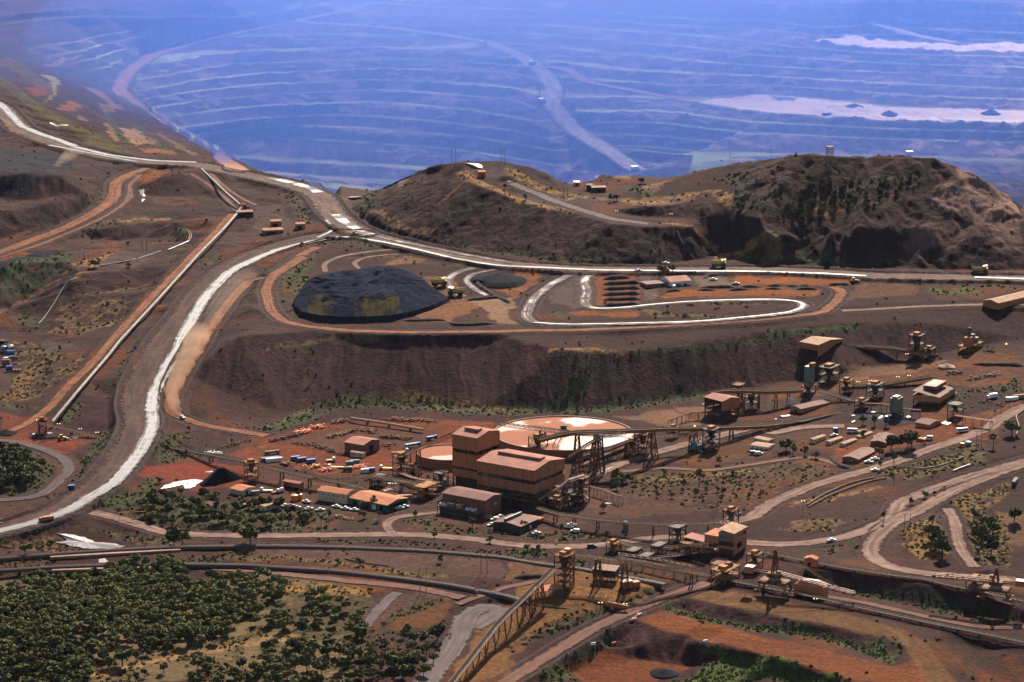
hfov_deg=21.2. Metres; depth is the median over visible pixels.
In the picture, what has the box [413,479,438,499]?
transfer tower
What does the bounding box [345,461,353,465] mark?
container
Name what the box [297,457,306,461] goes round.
container
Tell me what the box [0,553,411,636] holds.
woodland
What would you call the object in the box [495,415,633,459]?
thickener tank
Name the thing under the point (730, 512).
transfer tower
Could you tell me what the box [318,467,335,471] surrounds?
scrap heap
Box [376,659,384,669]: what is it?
olive tree
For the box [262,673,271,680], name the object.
gum tree
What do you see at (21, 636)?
gum tree
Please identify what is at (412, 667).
gum tree
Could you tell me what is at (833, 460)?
earth bund
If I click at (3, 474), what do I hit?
gum tree
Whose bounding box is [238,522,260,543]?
gum tree
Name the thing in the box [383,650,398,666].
gum tree
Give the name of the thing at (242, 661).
gum tree
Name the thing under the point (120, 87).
pit ramp
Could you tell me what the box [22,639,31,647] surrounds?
gum tree
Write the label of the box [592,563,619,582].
hopper shed
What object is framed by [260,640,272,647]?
gum tree
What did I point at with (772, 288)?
earth bund
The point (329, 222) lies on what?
wet road
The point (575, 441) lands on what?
belt conveyor
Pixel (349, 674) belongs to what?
gum tree
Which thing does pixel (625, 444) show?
belt conveyor
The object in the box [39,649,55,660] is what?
gum tree
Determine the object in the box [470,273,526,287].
spoil heap
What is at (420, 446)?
belt conveyor
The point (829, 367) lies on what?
transfer tower
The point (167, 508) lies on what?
gum tree
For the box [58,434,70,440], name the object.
wheel loader
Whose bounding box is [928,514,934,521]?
olive tree
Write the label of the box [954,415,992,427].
pipe rack
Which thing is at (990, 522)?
gum tree
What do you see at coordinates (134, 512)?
height gantry
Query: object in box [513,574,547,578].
earth bund
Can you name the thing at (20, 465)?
gum tree
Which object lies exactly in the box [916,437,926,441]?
portable hut
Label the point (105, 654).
gum tree
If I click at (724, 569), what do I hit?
transfer tower
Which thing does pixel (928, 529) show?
gum tree
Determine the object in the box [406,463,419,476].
process module
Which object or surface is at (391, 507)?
door
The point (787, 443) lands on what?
gum tree
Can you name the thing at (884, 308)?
dirt road
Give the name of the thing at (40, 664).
gum tree
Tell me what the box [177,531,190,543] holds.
gum tree
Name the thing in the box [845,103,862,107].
spoil heap
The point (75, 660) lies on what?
gum tree
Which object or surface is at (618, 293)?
earth bund
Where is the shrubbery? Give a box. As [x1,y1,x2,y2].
[0,111,1023,681]
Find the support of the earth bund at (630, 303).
on the ground
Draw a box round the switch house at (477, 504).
[436,486,501,519]
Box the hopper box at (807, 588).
[794,578,828,597]
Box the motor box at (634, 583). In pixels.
[619,579,639,589]
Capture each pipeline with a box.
[39,279,69,322]
[100,251,161,266]
[345,558,388,565]
[532,603,596,613]
[807,477,875,504]
[808,477,886,506]
[914,456,963,468]
[1016,409,1023,433]
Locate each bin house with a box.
[799,336,841,356]
[982,291,1023,312]
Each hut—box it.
[236,210,252,217]
[258,502,280,511]
[262,227,283,234]
[270,219,281,226]
[295,222,305,228]
[350,450,365,457]
[478,170,485,176]
[573,181,579,185]
[586,183,592,190]
[591,185,605,191]
[750,441,774,449]
[754,436,773,442]
[809,434,825,443]
[826,436,843,444]
[840,438,856,446]
[856,431,872,437]
[906,150,912,155]
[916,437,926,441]
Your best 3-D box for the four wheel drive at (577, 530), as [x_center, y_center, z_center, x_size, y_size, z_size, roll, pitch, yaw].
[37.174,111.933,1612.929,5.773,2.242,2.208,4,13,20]
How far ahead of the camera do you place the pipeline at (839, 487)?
1691.15 m
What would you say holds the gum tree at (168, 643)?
on the ground
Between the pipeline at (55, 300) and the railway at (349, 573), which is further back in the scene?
the pipeline at (55, 300)
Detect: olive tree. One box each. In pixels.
[26,632,40,637]
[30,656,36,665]
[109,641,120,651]
[122,629,134,643]
[127,634,137,646]
[133,671,140,681]
[136,632,148,640]
[137,641,145,646]
[213,500,219,508]
[217,666,224,673]
[233,673,245,681]
[245,500,251,507]
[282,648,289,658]
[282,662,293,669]
[284,513,292,523]
[285,667,292,677]
[302,675,312,681]
[303,512,309,521]
[355,557,364,564]
[360,501,367,510]
[360,511,367,517]
[368,666,380,676]
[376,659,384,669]
[379,652,385,660]
[399,628,407,638]
[420,641,431,654]
[428,652,435,662]
[434,643,440,653]
[437,554,442,562]
[468,517,475,527]
[485,536,493,542]
[599,502,606,511]
[601,530,609,538]
[657,265,669,276]
[668,263,675,270]
[715,455,721,463]
[790,443,796,450]
[800,446,809,454]
[811,451,819,456]
[858,415,867,424]
[871,415,876,425]
[883,416,889,426]
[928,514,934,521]
[969,520,980,527]
[970,508,980,520]
[974,545,984,557]
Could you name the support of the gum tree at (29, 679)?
on the ground
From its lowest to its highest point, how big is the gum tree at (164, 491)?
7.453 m
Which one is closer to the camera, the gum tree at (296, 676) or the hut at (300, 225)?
the gum tree at (296, 676)
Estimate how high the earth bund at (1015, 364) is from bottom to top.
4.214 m
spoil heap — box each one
[0,429,16,435]
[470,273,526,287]
[649,668,678,679]
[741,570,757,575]
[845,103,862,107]
[849,116,857,120]
[881,110,897,116]
[937,363,955,369]
[980,109,1000,115]
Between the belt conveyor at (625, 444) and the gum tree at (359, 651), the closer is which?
the gum tree at (359, 651)
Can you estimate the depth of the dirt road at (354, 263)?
2203.78 m
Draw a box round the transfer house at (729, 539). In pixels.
[704,521,747,555]
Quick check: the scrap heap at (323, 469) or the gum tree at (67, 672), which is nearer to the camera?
the gum tree at (67, 672)
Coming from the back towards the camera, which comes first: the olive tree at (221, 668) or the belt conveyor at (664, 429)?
the belt conveyor at (664, 429)
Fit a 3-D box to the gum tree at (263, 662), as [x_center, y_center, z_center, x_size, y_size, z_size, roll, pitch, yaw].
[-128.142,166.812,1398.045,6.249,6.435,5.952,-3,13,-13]
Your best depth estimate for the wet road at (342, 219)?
2361.13 m
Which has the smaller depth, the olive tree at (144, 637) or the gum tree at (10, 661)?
the gum tree at (10, 661)
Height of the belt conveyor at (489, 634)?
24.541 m
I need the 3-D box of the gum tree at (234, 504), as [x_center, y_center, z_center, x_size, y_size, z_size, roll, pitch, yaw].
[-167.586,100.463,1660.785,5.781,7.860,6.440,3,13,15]
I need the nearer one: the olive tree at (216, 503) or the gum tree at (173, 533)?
the gum tree at (173, 533)
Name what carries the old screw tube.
on the ground
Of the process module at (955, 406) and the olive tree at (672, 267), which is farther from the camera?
the olive tree at (672, 267)
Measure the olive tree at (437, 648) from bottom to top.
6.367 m
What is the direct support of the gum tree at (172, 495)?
on the ground
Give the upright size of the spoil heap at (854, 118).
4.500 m
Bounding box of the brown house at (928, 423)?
[915,418,941,428]
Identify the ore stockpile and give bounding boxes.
[292,266,449,322]
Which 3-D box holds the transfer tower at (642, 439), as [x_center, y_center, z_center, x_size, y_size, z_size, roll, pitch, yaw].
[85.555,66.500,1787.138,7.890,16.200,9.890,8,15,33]
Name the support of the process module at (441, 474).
on the ground
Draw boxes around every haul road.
[0,104,1023,280]
[0,233,341,535]
[308,181,335,234]
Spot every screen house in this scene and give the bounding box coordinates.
[704,393,739,419]
[912,379,956,406]
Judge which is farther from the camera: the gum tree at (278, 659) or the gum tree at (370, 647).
the gum tree at (370, 647)
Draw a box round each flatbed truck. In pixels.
[260,487,272,491]
[265,449,279,454]
[271,488,280,493]
[327,464,342,468]
[379,465,393,469]
[404,442,420,447]
[426,435,437,439]
[986,392,997,399]
[1011,477,1018,484]
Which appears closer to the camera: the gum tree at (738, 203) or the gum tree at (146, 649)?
the gum tree at (146, 649)
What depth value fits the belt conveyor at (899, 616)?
1469.06 m
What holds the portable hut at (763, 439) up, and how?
on the ground
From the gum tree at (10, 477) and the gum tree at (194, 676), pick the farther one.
the gum tree at (10, 477)
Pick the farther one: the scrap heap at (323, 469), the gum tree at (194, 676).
the scrap heap at (323, 469)
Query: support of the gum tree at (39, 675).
on the ground
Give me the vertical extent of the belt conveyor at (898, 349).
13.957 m
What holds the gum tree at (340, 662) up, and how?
on the ground
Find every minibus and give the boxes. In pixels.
[847,428,856,432]
[956,427,968,432]
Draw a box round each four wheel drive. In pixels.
[570,528,579,532]
[587,543,596,547]
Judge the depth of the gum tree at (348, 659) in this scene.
1402.07 m
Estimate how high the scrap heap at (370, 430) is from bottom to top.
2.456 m
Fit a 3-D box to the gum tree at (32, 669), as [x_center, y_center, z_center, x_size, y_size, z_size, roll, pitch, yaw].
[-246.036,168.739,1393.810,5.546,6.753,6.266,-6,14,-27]
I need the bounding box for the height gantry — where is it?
[119,511,146,518]
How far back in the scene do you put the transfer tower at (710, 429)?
1787.65 m
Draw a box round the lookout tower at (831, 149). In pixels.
[826,146,833,161]
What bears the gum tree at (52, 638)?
on the ground
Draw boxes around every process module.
[370,471,387,487]
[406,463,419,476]
[433,468,448,485]
[548,493,567,510]
[563,487,582,508]
[625,437,638,452]
[626,544,642,558]
[639,549,654,560]
[650,539,667,554]
[666,423,679,437]
[679,538,696,554]
[710,558,727,573]
[731,380,745,400]
[744,394,758,409]
[746,548,763,568]
[839,376,853,393]
[854,396,869,409]
[922,345,935,358]
[947,399,963,417]
[965,572,984,594]
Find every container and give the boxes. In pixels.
[251,490,259,494]
[261,456,278,461]
[265,457,282,462]
[290,455,299,460]
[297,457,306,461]
[306,458,315,462]
[342,466,351,471]
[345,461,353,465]
[361,468,368,472]
[365,467,374,471]
[398,494,411,498]
[483,513,491,518]
[1005,396,1018,400]
[1012,394,1023,397]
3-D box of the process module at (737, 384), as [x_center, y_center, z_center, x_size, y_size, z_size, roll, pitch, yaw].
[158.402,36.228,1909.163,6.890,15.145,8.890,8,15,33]
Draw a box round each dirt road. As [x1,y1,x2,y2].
[0,168,150,253]
[0,175,141,257]
[0,439,75,500]
[9,214,233,430]
[163,247,320,436]
[190,173,237,210]
[204,168,256,204]
[213,568,465,598]
[261,257,847,332]
[321,249,392,271]
[352,254,397,268]
[365,592,401,626]
[445,267,475,296]
[455,580,534,604]
[463,269,497,295]
[497,581,710,681]
[511,183,648,224]
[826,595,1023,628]
[842,303,1023,311]
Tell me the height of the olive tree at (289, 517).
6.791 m
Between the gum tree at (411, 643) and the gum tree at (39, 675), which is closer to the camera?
the gum tree at (39, 675)
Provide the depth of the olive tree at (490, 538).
1593.89 m
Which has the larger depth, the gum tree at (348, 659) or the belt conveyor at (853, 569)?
the belt conveyor at (853, 569)
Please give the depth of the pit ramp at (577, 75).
3922.30 m
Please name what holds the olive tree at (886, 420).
on the ground
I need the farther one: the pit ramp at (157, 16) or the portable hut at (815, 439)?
the pit ramp at (157, 16)
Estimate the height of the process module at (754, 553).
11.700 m
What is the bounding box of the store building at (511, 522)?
[493,512,543,532]
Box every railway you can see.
[0,544,665,586]
[0,562,527,604]
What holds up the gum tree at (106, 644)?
on the ground
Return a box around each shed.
[205,501,219,509]
[229,484,254,494]
[344,436,379,453]
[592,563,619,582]
[789,399,830,413]
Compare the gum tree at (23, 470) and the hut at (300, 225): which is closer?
the gum tree at (23, 470)
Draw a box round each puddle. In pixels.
[57,533,123,548]
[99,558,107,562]
[138,189,145,201]
[161,479,202,488]
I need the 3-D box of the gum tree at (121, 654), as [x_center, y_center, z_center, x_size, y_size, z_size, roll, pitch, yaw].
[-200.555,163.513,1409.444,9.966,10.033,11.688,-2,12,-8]
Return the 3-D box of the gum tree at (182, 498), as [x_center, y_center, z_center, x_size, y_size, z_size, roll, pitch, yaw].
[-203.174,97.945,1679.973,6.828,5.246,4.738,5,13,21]
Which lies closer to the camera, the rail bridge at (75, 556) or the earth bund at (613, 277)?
the rail bridge at (75, 556)
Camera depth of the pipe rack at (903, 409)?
1851.49 m
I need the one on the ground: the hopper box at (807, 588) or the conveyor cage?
the hopper box at (807, 588)
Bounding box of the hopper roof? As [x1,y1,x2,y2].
[684,532,709,552]
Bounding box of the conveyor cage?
[618,552,696,573]
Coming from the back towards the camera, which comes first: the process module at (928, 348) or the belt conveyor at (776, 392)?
the process module at (928, 348)
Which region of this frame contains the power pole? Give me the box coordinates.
[450,148,456,164]
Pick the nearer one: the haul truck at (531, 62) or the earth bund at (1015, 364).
the earth bund at (1015, 364)
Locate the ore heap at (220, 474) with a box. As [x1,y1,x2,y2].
[200,466,240,486]
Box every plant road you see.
[88,459,1023,548]
[382,511,439,533]
[568,424,843,486]
[620,456,836,471]
[719,404,1023,524]
[861,465,1023,580]
[942,508,980,566]
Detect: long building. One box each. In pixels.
[842,447,874,461]
[870,432,893,445]
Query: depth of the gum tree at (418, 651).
1413.43 m
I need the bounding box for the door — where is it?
[389,500,405,510]
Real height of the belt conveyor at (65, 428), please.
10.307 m
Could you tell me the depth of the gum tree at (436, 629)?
1440.75 m
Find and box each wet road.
[0,102,78,145]
[0,236,347,532]
[49,145,134,160]
[74,146,194,162]
[265,163,508,234]
[317,219,332,236]
[363,233,512,262]
[363,238,865,275]
[520,275,809,325]
[975,277,1023,278]
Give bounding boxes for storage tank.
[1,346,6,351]
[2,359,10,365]
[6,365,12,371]
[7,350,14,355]
[291,494,297,500]
[789,398,794,404]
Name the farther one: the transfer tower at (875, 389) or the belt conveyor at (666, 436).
the transfer tower at (875, 389)
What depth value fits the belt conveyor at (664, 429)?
1772.39 m
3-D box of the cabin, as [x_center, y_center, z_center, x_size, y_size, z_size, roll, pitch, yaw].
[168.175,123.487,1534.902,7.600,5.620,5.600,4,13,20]
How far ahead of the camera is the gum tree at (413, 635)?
1435.32 m
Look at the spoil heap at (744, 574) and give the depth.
1532.08 m
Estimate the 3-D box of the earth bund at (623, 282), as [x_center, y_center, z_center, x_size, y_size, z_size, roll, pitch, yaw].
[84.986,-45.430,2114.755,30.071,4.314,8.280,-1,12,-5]
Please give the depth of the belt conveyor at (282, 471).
1724.62 m
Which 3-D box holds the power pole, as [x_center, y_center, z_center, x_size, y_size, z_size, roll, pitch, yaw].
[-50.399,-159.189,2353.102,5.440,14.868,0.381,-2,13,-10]
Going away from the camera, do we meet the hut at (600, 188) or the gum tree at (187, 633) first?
the gum tree at (187, 633)
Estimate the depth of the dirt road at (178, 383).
1965.50 m
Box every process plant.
[452,426,499,488]
[476,449,564,507]
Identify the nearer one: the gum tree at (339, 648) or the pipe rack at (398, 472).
the gum tree at (339, 648)
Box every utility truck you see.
[349,507,359,510]
[564,524,573,528]
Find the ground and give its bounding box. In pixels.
[0,0,1023,681]
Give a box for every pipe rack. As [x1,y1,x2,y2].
[372,478,441,493]
[393,470,442,490]
[571,442,640,473]
[586,485,621,497]
[621,557,697,581]
[668,411,720,423]
[861,403,921,417]
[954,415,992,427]
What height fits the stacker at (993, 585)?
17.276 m
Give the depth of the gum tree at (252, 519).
1625.26 m
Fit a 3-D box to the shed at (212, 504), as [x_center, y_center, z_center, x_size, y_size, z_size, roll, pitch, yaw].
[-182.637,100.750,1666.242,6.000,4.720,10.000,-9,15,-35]
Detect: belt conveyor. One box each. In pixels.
[39,422,100,437]
[50,207,240,422]
[171,445,365,490]
[200,168,240,204]
[313,474,433,494]
[350,417,424,430]
[397,431,454,475]
[399,462,455,482]
[449,568,554,681]
[499,421,626,473]
[536,474,584,506]
[536,506,724,539]
[537,412,839,471]
[563,552,713,589]
[566,431,621,476]
[583,436,639,457]
[610,541,709,557]
[617,540,646,551]
[640,548,714,560]
[653,432,694,452]
[708,388,802,410]
[712,575,1023,643]
[739,408,853,430]
[767,551,1023,605]
[818,389,877,406]
[841,375,931,387]
[848,344,940,358]
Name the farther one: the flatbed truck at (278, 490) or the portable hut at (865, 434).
the portable hut at (865, 434)
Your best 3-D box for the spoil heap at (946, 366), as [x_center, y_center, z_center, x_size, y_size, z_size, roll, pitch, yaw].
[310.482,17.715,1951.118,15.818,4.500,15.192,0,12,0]
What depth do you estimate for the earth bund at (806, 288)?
2093.38 m
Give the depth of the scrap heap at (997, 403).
1858.54 m
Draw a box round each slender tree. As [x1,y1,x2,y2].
[46,540,54,551]
[695,469,702,485]
[891,451,896,468]
[988,433,997,447]
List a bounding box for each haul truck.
[430,276,447,286]
[447,286,464,295]
[529,60,535,64]
[539,98,545,103]
[631,165,639,171]
[710,258,725,267]
[971,264,987,273]
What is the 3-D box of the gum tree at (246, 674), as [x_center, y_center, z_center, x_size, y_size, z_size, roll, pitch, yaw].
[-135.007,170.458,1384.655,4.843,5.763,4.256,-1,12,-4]
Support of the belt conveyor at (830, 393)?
on the ground
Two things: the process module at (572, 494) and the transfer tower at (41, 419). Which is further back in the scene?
the transfer tower at (41, 419)
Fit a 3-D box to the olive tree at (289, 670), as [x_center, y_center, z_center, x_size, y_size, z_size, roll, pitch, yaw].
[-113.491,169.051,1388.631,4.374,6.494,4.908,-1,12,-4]
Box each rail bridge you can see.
[50,549,180,559]
[52,566,153,574]
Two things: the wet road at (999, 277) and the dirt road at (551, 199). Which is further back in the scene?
the dirt road at (551, 199)
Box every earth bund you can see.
[402,318,445,321]
[447,321,493,325]
[466,295,497,300]
[475,281,510,302]
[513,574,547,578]
[602,285,640,290]
[602,290,640,295]
[602,296,640,300]
[602,301,639,306]
[603,275,629,279]
[603,279,639,284]
[664,288,681,292]
[697,288,714,290]
[700,285,734,287]
[703,273,719,278]
[729,287,748,290]
[740,284,760,287]
[764,287,781,289]
[766,283,782,286]
[796,286,817,289]
[828,282,850,285]
[829,456,852,468]
[972,362,1023,366]
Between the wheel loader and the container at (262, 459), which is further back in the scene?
the wheel loader
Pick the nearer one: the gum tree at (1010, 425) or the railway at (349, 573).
the railway at (349, 573)
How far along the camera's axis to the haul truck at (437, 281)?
2113.17 m
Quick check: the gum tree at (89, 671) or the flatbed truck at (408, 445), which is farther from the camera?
the flatbed truck at (408, 445)
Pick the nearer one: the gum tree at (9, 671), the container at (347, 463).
the gum tree at (9, 671)
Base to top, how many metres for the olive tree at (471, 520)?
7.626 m
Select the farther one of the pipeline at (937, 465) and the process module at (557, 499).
the pipeline at (937, 465)
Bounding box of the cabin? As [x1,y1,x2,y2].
[803,555,818,566]
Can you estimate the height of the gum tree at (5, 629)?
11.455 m
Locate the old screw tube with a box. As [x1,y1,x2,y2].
[605,595,628,608]
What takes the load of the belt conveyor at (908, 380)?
on the ground
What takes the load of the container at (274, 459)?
on the ground
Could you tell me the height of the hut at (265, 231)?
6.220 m
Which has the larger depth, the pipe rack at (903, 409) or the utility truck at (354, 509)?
the pipe rack at (903, 409)
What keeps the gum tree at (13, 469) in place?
on the ground
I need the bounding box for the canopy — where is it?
[532,583,563,597]
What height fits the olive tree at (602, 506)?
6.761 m
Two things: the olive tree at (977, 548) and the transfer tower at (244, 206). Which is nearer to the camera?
the olive tree at (977, 548)
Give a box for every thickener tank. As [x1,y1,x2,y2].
[417,444,452,469]
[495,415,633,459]
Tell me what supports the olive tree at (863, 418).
on the ground
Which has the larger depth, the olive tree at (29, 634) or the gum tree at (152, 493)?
the gum tree at (152, 493)
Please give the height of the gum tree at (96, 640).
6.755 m
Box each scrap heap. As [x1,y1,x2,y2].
[218,437,252,447]
[269,431,303,441]
[279,461,292,464]
[291,441,342,454]
[293,427,312,432]
[303,463,325,468]
[308,423,324,428]
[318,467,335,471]
[326,429,354,437]
[331,418,349,422]
[331,514,353,519]
[352,427,378,433]
[352,463,367,469]
[380,434,412,439]
[380,443,395,447]
[384,416,436,421]
[946,369,962,374]
[966,371,1002,380]
[977,400,1009,405]
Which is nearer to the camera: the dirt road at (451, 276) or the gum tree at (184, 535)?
the gum tree at (184, 535)
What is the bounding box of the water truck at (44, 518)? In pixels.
[38,515,53,521]
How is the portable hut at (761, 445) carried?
on the ground
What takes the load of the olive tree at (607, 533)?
on the ground
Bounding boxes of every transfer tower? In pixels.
[37,416,46,432]
[240,204,248,209]
[243,458,258,483]
[392,450,411,476]
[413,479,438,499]
[528,429,548,448]
[553,547,574,589]
[573,473,589,503]
[605,538,620,552]
[634,432,650,454]
[668,521,686,543]
[702,424,720,450]
[710,560,740,585]
[722,505,740,525]
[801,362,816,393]
[818,361,840,383]
[865,379,884,399]
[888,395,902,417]
[908,331,925,358]
[958,327,983,353]
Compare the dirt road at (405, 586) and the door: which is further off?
the door
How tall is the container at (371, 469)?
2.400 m
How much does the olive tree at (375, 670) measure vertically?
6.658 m
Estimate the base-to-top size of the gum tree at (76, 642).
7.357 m
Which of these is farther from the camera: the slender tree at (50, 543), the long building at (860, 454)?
the long building at (860, 454)
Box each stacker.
[744,549,856,595]
[932,567,1023,601]
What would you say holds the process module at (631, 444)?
on the ground
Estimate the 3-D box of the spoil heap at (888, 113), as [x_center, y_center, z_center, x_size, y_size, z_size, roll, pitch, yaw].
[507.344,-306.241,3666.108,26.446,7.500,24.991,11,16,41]
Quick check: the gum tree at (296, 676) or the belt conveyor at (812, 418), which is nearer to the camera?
the gum tree at (296, 676)
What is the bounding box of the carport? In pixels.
[282,479,303,489]
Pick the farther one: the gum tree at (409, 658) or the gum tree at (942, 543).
the gum tree at (942, 543)
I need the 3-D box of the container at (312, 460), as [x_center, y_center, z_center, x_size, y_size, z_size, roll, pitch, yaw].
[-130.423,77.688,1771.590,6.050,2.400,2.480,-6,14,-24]
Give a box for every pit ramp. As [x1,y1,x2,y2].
[0,0,340,24]
[111,21,295,169]
[296,2,644,170]
[544,66,702,98]
[863,20,958,42]
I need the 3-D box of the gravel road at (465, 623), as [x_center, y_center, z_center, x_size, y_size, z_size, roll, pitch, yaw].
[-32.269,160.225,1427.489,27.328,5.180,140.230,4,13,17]
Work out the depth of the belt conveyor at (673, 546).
1571.84 m
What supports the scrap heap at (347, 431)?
on the ground
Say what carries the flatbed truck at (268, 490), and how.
on the ground
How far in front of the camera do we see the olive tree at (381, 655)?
1411.36 m
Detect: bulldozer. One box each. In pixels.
[350,231,359,235]
[849,277,859,282]
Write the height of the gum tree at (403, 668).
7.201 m
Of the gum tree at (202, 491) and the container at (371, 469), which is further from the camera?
the container at (371, 469)
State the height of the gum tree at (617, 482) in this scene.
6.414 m
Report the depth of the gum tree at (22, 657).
1401.95 m
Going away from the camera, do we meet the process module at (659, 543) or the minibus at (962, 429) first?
the process module at (659, 543)
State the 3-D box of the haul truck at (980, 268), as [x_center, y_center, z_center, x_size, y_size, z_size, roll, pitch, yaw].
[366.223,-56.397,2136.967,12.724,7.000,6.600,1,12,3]
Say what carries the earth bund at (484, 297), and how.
on the ground
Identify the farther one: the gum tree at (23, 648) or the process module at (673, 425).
the process module at (673, 425)
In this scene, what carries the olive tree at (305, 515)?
on the ground
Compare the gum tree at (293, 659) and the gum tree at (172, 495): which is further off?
the gum tree at (172, 495)
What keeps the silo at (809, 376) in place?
on the ground
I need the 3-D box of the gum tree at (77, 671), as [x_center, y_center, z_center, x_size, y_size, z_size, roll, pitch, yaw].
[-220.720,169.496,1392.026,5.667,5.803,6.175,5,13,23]
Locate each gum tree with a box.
[0,447,10,453]
[0,451,14,460]
[0,463,6,472]
[0,472,6,478]
[0,477,6,486]
[0,624,10,638]
[0,638,16,650]
[0,648,16,657]
[0,656,16,666]
[0,665,10,671]
[0,672,12,681]
[3,458,12,465]
[3,667,14,674]
[6,473,15,484]
[6,636,18,643]
[7,443,23,450]
[8,466,18,475]
[11,447,20,453]
[11,674,16,680]
[12,652,28,664]
[12,663,31,680]
[13,451,20,461]
[16,461,26,468]
[16,632,28,644]
[17,468,30,475]
[17,645,26,651]
[19,452,31,461]
[19,543,31,554]
[20,471,32,483]
[21,447,31,454]
[21,677,32,681]
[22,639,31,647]
[25,461,40,473]
[25,650,33,660]
[27,456,38,462]
[28,632,42,648]
[28,646,36,655]
[29,665,35,672]
[36,660,44,669]
[36,672,44,678]
[38,459,46,467]
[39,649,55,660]
[40,638,47,646]
[40,659,62,674]
[45,671,60,681]
[46,633,65,648]
[53,649,63,661]
[58,662,70,674]
[59,642,78,654]
[60,675,72,681]
[61,653,77,661]
[62,669,73,678]
[63,632,77,640]
[70,639,81,646]
[70,654,85,668]
[71,673,81,679]
[73,668,84,674]
[75,646,84,654]
[78,632,95,641]
[80,674,89,681]
[82,660,93,668]
[82,667,94,675]
[83,653,93,659]
[83,657,94,665]
[84,624,98,635]
[84,638,99,645]
[85,641,96,648]
[90,259,99,266]
[94,643,109,652]
[97,651,108,657]
[101,642,111,646]
[101,656,113,666]
[105,628,119,641]
[114,648,132,665]
[132,650,140,659]
[137,497,147,504]
[140,644,150,654]
[141,503,157,512]
[144,627,162,636]
[145,488,157,497]
[147,511,159,517]
[148,497,160,503]
[148,635,159,645]
[150,639,157,646]
[157,487,170,498]
[157,631,168,638]
[159,662,167,672]
[162,504,173,515]
[163,638,172,647]
[164,633,176,642]
[165,526,180,544]
[167,516,176,522]
[168,491,175,502]
[177,496,186,501]
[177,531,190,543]
[177,627,194,644]
[180,502,189,508]
[182,515,193,526]
[187,671,205,681]
[190,497,200,505]
[190,654,206,667]
[191,625,207,638]
[193,502,205,515]
[193,633,207,649]
[197,487,209,499]
[200,508,213,516]
[200,662,212,671]
[204,493,219,500]
[205,568,219,579]
[205,655,214,663]
[209,626,221,641]
[210,509,227,522]
[212,673,224,681]
[226,665,240,676]
[231,501,241,509]
[231,514,242,523]
[236,657,246,668]
[237,494,245,502]
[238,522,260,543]
[242,672,249,681]
[246,517,256,522]
[248,660,263,671]
[251,496,263,507]
[255,513,273,525]
[259,660,266,670]
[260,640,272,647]
[261,653,273,663]
[262,496,272,503]
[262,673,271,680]
[265,646,276,652]
[270,638,278,646]
[271,661,285,670]
[271,670,289,679]
[272,496,284,507]
[273,655,284,663]
[282,504,296,512]
[285,636,296,649]
[288,637,304,653]
[288,653,298,667]
[290,674,302,681]
[296,509,305,515]
[298,511,313,520]
[298,637,320,654]
[298,654,312,672]
[300,635,306,641]
[300,648,310,654]
[308,670,317,676]
[310,657,327,673]
[311,674,323,681]
[319,643,333,658]
[322,637,333,644]
[332,641,344,655]
[336,657,346,670]
[340,678,353,681]
[343,641,354,647]
[343,670,354,677]
[344,647,355,656]
[345,655,351,666]
[351,623,367,637]
[353,668,363,677]
[355,647,364,655]
[364,643,376,651]
[364,650,379,664]
[364,668,374,676]
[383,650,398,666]
[391,662,400,671]
[396,655,405,664]
[396,664,408,676]
[401,650,417,663]
[404,653,419,664]
[406,639,417,649]
[408,630,417,639]
[408,665,415,672]
[409,649,421,656]
[416,664,431,674]
[418,631,428,642]
[428,622,445,639]
[612,480,620,488]
[620,473,630,479]
[736,201,743,208]
[779,438,792,450]
[874,447,883,453]
[885,434,899,450]
[899,430,919,449]
[922,525,939,533]
[927,529,945,546]
[934,535,951,557]
[970,524,988,541]
[979,515,1000,533]
[984,538,999,554]
[1003,420,1020,435]
[1008,506,1022,522]
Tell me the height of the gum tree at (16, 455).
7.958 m
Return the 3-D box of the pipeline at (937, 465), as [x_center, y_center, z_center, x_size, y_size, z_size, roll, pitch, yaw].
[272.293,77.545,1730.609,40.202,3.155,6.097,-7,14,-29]
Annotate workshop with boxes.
[348,490,407,511]
[640,275,691,287]
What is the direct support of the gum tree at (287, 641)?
on the ground
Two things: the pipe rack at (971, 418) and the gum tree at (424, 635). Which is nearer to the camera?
the gum tree at (424, 635)
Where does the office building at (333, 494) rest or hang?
on the ground
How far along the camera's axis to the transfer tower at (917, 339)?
1975.77 m
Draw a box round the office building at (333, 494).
[317,486,355,503]
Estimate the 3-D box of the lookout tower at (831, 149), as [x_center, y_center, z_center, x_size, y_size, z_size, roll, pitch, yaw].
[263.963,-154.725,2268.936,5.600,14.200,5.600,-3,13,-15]
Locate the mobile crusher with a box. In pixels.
[690,437,714,450]
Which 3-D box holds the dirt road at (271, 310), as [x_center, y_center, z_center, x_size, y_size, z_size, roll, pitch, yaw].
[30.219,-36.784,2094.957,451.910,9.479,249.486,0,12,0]
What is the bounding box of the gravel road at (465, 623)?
[414,604,506,681]
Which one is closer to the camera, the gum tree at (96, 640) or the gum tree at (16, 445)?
the gum tree at (96, 640)
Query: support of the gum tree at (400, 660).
on the ground

